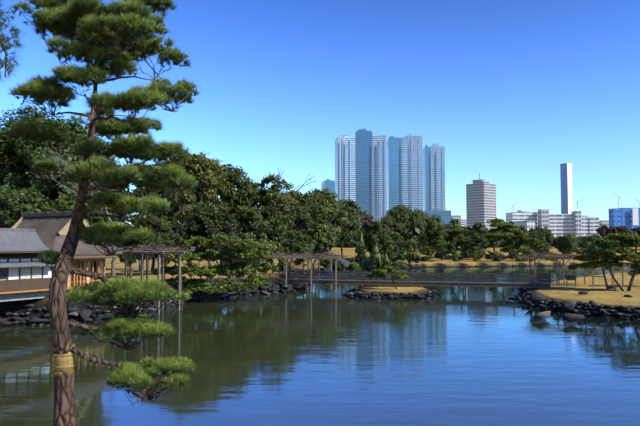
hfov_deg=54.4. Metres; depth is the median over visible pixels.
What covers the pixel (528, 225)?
round apartment building
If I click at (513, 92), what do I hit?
sky
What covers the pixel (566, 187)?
chimney
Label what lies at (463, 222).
building
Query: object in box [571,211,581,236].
apartment stair
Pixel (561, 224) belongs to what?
building
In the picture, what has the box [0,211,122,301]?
tea house
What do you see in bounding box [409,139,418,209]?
tower strips
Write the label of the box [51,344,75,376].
pine straw belt
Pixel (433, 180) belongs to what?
tower
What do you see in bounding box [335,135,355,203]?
tower
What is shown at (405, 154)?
tower
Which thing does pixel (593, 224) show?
building
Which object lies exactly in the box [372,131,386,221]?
tower
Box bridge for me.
[272,270,550,295]
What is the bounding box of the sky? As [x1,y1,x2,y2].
[0,0,639,226]
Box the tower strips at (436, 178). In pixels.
[435,148,442,210]
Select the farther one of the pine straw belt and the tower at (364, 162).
the tower at (364, 162)
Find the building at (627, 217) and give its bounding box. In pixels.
[621,208,639,229]
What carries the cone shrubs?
on the ground
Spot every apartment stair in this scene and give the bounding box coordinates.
[537,209,549,229]
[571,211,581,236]
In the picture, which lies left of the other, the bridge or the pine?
the pine
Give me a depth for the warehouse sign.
512.76 m
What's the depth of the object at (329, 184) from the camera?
1257.35 m
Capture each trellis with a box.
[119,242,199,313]
[260,250,356,291]
[515,251,623,286]
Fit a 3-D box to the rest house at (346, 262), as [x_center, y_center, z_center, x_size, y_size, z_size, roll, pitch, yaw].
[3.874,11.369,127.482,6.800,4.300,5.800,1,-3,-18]
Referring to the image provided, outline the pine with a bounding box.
[0,0,199,425]
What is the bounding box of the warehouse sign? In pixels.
[632,208,638,224]
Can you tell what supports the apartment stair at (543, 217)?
on the ground
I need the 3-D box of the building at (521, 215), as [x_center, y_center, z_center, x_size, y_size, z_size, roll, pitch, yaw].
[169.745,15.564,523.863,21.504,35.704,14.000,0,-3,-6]
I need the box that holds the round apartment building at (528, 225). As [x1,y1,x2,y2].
[513,221,534,230]
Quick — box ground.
[0,246,639,323]
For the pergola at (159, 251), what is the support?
on the ground
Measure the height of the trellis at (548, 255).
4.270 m
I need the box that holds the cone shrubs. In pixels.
[356,232,390,271]
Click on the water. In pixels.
(322, 355)
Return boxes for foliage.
[0,100,639,294]
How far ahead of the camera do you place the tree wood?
69.73 m
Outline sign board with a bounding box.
[564,273,577,286]
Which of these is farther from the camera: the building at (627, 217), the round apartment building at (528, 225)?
the building at (627, 217)
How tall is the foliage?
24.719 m
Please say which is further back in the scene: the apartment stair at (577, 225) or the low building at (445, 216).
the low building at (445, 216)
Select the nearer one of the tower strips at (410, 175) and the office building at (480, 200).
the office building at (480, 200)
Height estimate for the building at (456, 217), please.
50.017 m
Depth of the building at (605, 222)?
691.92 m
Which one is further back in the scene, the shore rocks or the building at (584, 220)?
the building at (584, 220)
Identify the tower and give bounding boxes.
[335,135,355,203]
[355,129,372,222]
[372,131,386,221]
[387,134,422,210]
[423,143,445,210]
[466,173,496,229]
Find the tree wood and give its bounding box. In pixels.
[33,135,639,301]
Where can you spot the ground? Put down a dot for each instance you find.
(599, 293)
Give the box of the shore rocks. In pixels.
[0,264,639,325]
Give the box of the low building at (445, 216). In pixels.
[420,210,450,230]
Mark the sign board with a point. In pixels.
(570, 277)
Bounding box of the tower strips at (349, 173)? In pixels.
[341,140,383,222]
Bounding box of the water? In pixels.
[0,265,639,425]
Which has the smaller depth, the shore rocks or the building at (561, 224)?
the shore rocks
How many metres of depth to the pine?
10.43 m
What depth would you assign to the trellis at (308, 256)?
74.94 m
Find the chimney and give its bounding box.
[560,163,572,213]

